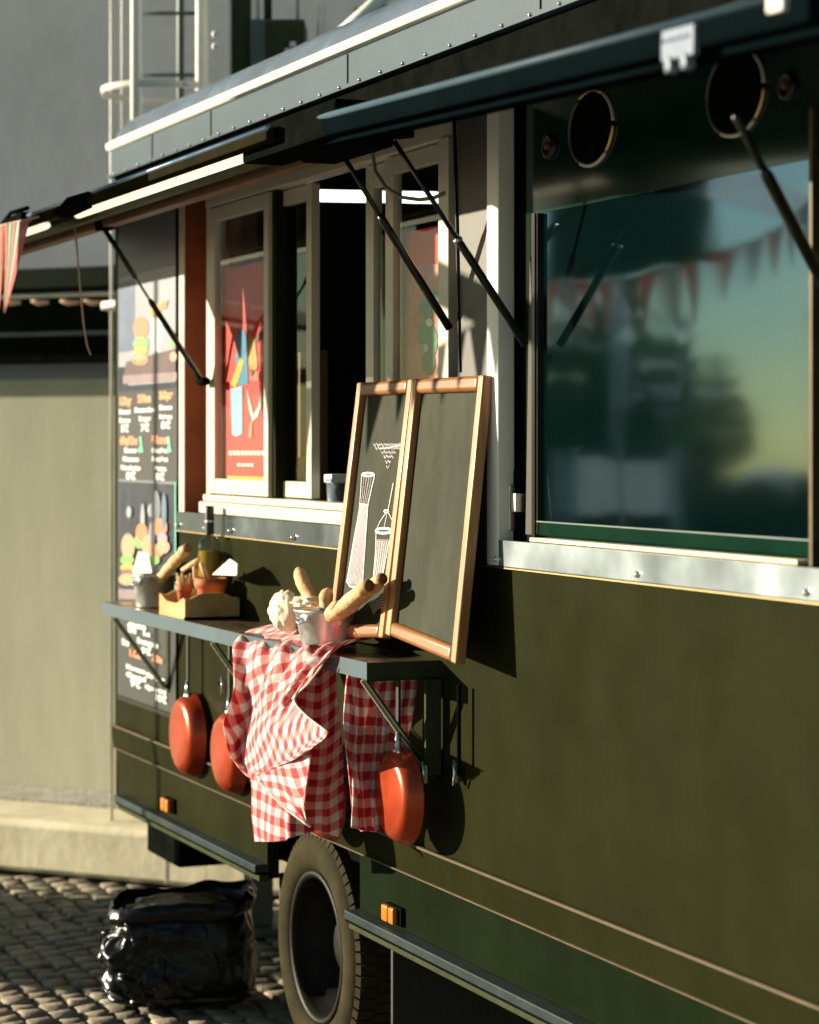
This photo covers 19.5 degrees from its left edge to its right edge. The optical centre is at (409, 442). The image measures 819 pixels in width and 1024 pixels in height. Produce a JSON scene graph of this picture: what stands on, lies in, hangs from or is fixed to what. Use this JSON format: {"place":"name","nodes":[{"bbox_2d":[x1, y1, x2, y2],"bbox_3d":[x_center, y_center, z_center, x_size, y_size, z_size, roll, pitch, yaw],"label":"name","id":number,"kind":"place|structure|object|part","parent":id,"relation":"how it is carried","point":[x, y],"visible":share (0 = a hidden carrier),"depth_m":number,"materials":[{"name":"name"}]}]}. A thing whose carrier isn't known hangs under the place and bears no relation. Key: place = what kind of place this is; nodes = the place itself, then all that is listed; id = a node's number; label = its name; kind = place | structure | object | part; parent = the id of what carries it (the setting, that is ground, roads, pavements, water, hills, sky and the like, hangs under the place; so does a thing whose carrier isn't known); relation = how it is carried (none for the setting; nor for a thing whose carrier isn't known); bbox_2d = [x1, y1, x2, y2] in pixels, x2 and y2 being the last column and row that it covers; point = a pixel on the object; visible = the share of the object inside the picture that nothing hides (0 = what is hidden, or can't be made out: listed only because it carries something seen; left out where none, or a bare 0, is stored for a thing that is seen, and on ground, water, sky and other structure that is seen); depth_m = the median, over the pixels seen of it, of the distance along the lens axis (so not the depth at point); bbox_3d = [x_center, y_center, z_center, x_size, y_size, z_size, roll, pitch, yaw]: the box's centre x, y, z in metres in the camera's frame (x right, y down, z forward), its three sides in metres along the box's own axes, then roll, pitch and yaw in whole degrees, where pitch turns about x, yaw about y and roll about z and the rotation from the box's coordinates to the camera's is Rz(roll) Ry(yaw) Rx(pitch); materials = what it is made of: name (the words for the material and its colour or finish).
{"place":"outdoors","nodes":[
{"label":"outdoors","id":0,"kind":"place"},
{"bbox_2d":[0,869,278,1023],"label":"ground","id":1,"kind":"structure","parent":0,"point":[96,882],"depth_m":10.68,"materials":[{"name":"grey stone"}]},
{"bbox_2d":[0,784,117,808],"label":"ledge","id":2,"kind":"object","parent":1,"relation":"on","point":[87,798],"depth_m":11.38,"materials":[{"name":"beige concrete"}]},
{"bbox_2d":[0,800,286,895],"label":"wall","id":3,"kind":"structure","parent":1,"relation":"on","point":[73,840],"depth_m":10.61,"materials":[{"name":"beige concrete"}]},
{"bbox_2d":[101,0,211,820],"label":"ladder cage","id":4,"kind":"object","parent":3,"relation":"on","point":[135,83],"visible":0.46,"depth_m":10.71,"materials":[{"name":"metal"}]},
{"bbox_2d":[212,0,388,75],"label":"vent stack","id":5,"kind":"object","parent":3,"relation":"on","point":[256,40],"visible":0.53,"depth_m":10.20,"materials":[{"name":"grey metal"}]},
{"bbox_2d":[0,0,397,792],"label":"building","id":6,"kind":"structure","parent":1,"relation":"on","point":[54,476],"depth_m":11.64,"materials":[{"name":"paint"}]},
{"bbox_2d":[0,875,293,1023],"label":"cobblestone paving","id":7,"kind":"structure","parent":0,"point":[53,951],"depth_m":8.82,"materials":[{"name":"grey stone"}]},
{"bbox_2d":[97,879,257,1007],"bbox_3d":[-0.799,1.728,8.250,0.546,0.399,0.444,0,0,1],"label":"rubbish bag","id":8,"kind":"object","parent":7,"relation":"on","point":[193,945],"visible":1,"depth_m":8.07,"materials":[{"name":"black plastic"}]},
{"bbox_2d":[0,0,818,1023],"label":"food truck","id":9,"kind":"object","parent":7,"relation":"on","point":[584,234],"visible":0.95,"depth_m":5.99,"materials":[{"name":"paint"}]},
{"bbox_2d":[0,216,38,312],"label":"bunting","id":10,"kind":"object","parent":9,"relation":"hanging from","point":[16,236],"visible":1,"depth_m":8.42,"materials":[{"name":"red fabric"}]},
{"bbox_2d":[74,228,90,354],"bbox_3d":[-1.106,-0.514,8.081,0.007,0.439,0.204,0,0,-23],"label":"hanging string","id":11,"kind":"object","parent":9,"relation":"hanging from","point":[80,291],"visible":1,"depth_m":8.11,"materials":[{"name":"beige fabric"}]},
{"bbox_2d":[131,573,176,607],"bbox_3d":[-0.921,0.533,8.623,0.164,0.120,0.164,0,0,-2],"label":"bucket","id":12,"kind":"object","parent":9,"relation":"on","point":[148,588],"visible":0.84,"depth_m":8.56,"materials":[{"name":"metal"}]},
{"bbox_2d":[132,552,151,572],"bbox_3d":[-0.956,0.443,8.732,0.048,0.085,0.347,0,0,-18],"label":"napkin","id":13,"kind":"object","parent":12,"relation":"in","point":[143,563],"visible":0.93,"depth_m":8.73,"materials":[{"name":"paper"}]},
{"bbox_2d":[157,543,190,582],"bbox_3d":[-0.852,0.443,8.485,0.045,0.184,0.379,0,0,-25],"label":"bread roll","id":14,"kind":"object","parent":12,"relation":"in","point":[172,564],"visible":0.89,"depth_m":8.41,"materials":[{"name":"beige food"}]},
{"bbox_2d":[169,635,206,777],"bbox_3d":[-0.796,0.900,8.504,0.059,0.584,0.305,0,0,-23],"label":"frying pan","id":15,"kind":"object","parent":9,"relation":"hanging from","point":[188,735],"visible":0.94,"depth_m":8.43,"materials":[{"name":"orange metal"}]},
{"bbox_2d":[159,589,239,619],"bbox_3d":[-0.721,0.549,8.176,0.193,0.088,0.300,0,0,-23],"label":"wooden tray","id":16,"kind":"object","parent":9,"relation":"on","point":[195,606],"visible":0.94,"depth_m":8.05,"materials":[{"name":"brown wood"}]},
{"bbox_2d":[176,584,191,601],"bbox_3d":[-0.775,0.536,8.224,0.056,0.098,0.056,0,0,-23],"label":"terracotta pot","id":17,"kind":"object","parent":16,"relation":"in","point":[183,591],"visible":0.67,"depth_m":8.20,"materials":[{"name":"orange ceramic"}]},
{"bbox_2d":[181,573,183,584],"bbox_3d":[-0.783,0.501,8.240,0.012,0.108,0.022,0,0,-23],"label":"breadstick","id":18,"kind":"object","parent":17,"relation":"in","point":[182,577],"visible":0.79,"depth_m":8.24,"materials":[{"name":"beige food"}]},
{"bbox_2d":[184,575,187,584],"bbox_3d":[-0.768,0.505,8.207,0.012,0.101,0.022,0,0,-23],"label":"breadstick","id":19,"kind":"object","parent":17,"relation":"in","point":[186,579],"visible":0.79,"depth_m":8.20,"materials":[{"name":"beige food"}]},
{"bbox_2d":[188,573,191,584],"bbox_3d":[-0.757,0.502,8.221,0.021,0.107,0.012,0,0,-2],"label":"breadstick","id":20,"kind":"object","parent":17,"relation":"in","point":[190,580],"visible":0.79,"depth_m":8.22,"materials":[{"name":"beige food"}]},
{"bbox_2d":[197,506,221,594],"bbox_3d":[-0.690,0.401,8.248,0.083,0.368,0.083,0,0,-23],"label":"oil bottle","id":21,"kind":"object","parent":16,"relation":"in","point":[211,559],"visible":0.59,"depth_m":8.23,"materials":[{"name":"yellow glass"}]},
{"bbox_2d":[195,577,227,593],"bbox_3d":[-0.675,0.522,8.135,0.111,0.125,0.111,0,0,-23],"label":"terracotta pot","id":22,"kind":"object","parent":16,"relation":"in","point":[213,585],"visible":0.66,"depth_m":8.09,"materials":[{"name":"orange ceramic"}]},
{"bbox_2d":[199,562,208,578],"bbox_3d":[-0.697,0.438,8.114,0.035,0.063,0.020,0,0,-23],"label":"breadstick","id":23,"kind":"object","parent":22,"relation":"in","point":[204,571],"visible":1,"depth_m":8.11,"materials":[{"name":"beige food"}]},
{"bbox_2d":[212,559,237,575],"bbox_3d":[-0.615,0.415,7.969,0.076,0.062,0.402,0,0,-23],"label":"napkin","id":24,"kind":"object","parent":22,"relation":"in","point":[229,567],"visible":1,"depth_m":7.88,"materials":[{"name":"paper"}]},
{"bbox_2d":[210,646,247,794],"bbox_3d":[-0.615,0.900,8.073,0.057,0.582,0.292,0,0,-23],"label":"frying pan","id":25,"kind":"object","parent":9,"relation":"hanging from","point":[230,776],"visible":0.63,"depth_m":8.05,"materials":[{"name":"orange metal"}]},
{"bbox_2d":[223,624,371,841],"bbox_3d":[-0.306,0.867,6.982,0.294,0.646,1.141,0,0,-23],"label":"checked towel","id":26,"kind":"object","parent":9,"relation":"hanging from","point":[282,730],"visible":0.94,"depth_m":6.91,"materials":[{"name":"multicoloured fabric"}]},
{"bbox_2d":[268,590,297,632],"bbox_3d":[-0.377,0.510,7.249,0.094,0.130,0.156,0,0,-23],"label":"paper bag","id":27,"kind":"object","parent":26,"relation":"on","point":[281,613],"visible":0.81,"depth_m":7.20,"materials":[{"name":"white paper"}]},
{"bbox_2d":[293,606,357,645],"bbox_3d":[-0.232,0.529,6.899,0.210,0.102,0.210,0,0,3],"label":"bucket","id":28,"kind":"object","parent":26,"relation":"on","point":[315,628],"visible":0.68,"depth_m":6.82,"materials":[{"name":"metal"}]},
{"bbox_2d":[289,595,319,606],"bbox_3d":[-0.298,0.474,7.098,0.106,0.045,0.159,0,0,-23],"label":"napkin","id":29,"kind":"object","parent":28,"relation":"in","point":[300,601],"visible":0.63,"depth_m":7.05,"materials":[{"name":"paper"}]},
{"bbox_2d":[294,567,318,606],"bbox_3d":[-0.296,0.459,7.090,0.048,0.171,0.247,0,0,-20],"label":"bread roll","id":30,"kind":"object","parent":28,"relation":"in","point":[304,585],"visible":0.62,"depth_m":7.12,"materials":[{"name":"beige food"}]},
{"bbox_2d":[319,588,332,610],"bbox_3d":[-0.244,0.484,7.005,0.054,0.121,0.069,0,0,-23],"label":"bread roll","id":31,"kind":"object","parent":28,"relation":"in","point":[325,597],"visible":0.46,"depth_m":6.98,"materials":[{"name":"beige food"}]},
{"bbox_2d":[324,601,337,617],"bbox_3d":[-0.234,0.490,6.803,0.030,0.093,0.216,0,0,-18],"label":"bread roll","id":32,"kind":"object","parent":28,"relation":"in","point":[331,606],"visible":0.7,"depth_m":6.72,"materials":[{"name":"beige food"}]},
{"bbox_2d":[325,579,374,621],"bbox_3d":[-0.170,0.441,6.660,0.050,0.139,0.350,0,0,-23],"label":"bread roll","id":33,"kind":"object","parent":28,"relation":"in","point":[356,595],"visible":1,"depth_m":6.61,"materials":[{"name":"beige food"}]},
{"bbox_2d":[341,573,387,618],"bbox_3d":[-0.146,0.438,6.708,0.047,0.166,0.421,0,0,-23],"label":"bread roll","id":34,"kind":"object","parent":28,"relation":"in","point":[379,580],"visible":0.48,"depth_m":6.55,"materials":[{"name":"beige food"}]},
{"bbox_2d":[286,456,310,499],"bbox_3d":[-0.363,0.143,7.937,0.098,0.200,0.101,0,0,12],"label":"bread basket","id":35,"kind":"object","parent":9,"relation":"on","point":[300,469],"visible":0.31,"depth_m":7.90,"materials":[{"name":"brown wicker"}]},
{"bbox_3d":[-0.279,-0.320,7.517,0.110,1.135,2.179,0,0,-23],"label":"serving window","id":36,"kind":"part","parent":9,"relation":"part of","materials":[{"name":"paint"}]},
{"bbox_2d":[314,779,346,841],"bbox_3d":[-0.261,0.900,7.143,0.052,0.585,0.270,0,0,-23],"label":"frying pan","id":37,"kind":"object","parent":9,"relation":"hanging from","point":[332,838],"visible":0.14,"depth_m":7.05,"materials":[{"name":"orange metal"}]},
{"bbox_2d":[324,474,346,524],"bbox_3d":[-0.228,0.214,7.588,0.073,0.230,0.073,0,0,-23],"label":"food container","id":38,"kind":"object","parent":9,"relation":"on","point":[336,483],"visible":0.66,"depth_m":7.56,"materials":[{"name":"metal"}]},
{"bbox_2d":[343,675,417,831],"bbox_3d":[-0.082,0.855,6.633,0.195,0.447,0.099,0,0,-23],"label":"checked towel","id":39,"kind":"object","parent":9,"relation":"hanging from","point":[369,734],"visible":0.77,"depth_m":6.63,"materials":[{"name":"red fabric"}]},
{"bbox_2d":[375,680,424,845],"bbox_3d":[-0.026,0.855,6.542,0.072,0.496,0.270,0,0,-23],"label":"frying pan","id":40,"kind":"object","parent":9,"relation":"hanging from","point":[399,798],"visible":0.98,"depth_m":6.48,"materials":[{"name":"orange metal"}]},
{"bbox_2d":[332,375,491,664],"bbox_3d":[-0.010,0.198,6.572,0.118,0.748,0.918,0,0,-23],"label":"chalkboard","id":41,"kind":"object","parent":9,"relation":"on","point":[412,497],"visible":0.94,"depth_m":6.51,"materials":[{"name":"brown wood"}]},
{"bbox_3d":[0.571,-0.215,5.444,0.042,0.930,1.308,0,0,-23],"label":"side window","id":42,"kind":"part","parent":9,"relation":"part of","materials":[{"name":"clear glass"}]},
{"bbox_2d":[181,557,199,571],"bbox_3d":[-0.750,0.418,8.267,0.020,0.062,0.121,0,0,-43],"label":"breadstick","id":43,"kind":"object","parent":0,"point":[192,563],"visible":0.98,"depth_m":8.26,"materials":[{"name":"beige food"}]},
{"bbox_2d":[192,566,198,588],"bbox_3d":[-0.729,0.460,8.153,0.026,0.078,0.019,0,0,-23],"label":"breadstick","id":44,"kind":"object","parent":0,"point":[195,571],"visible":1,"depth_m":8.14,"materials":[{"name":"beige food"}]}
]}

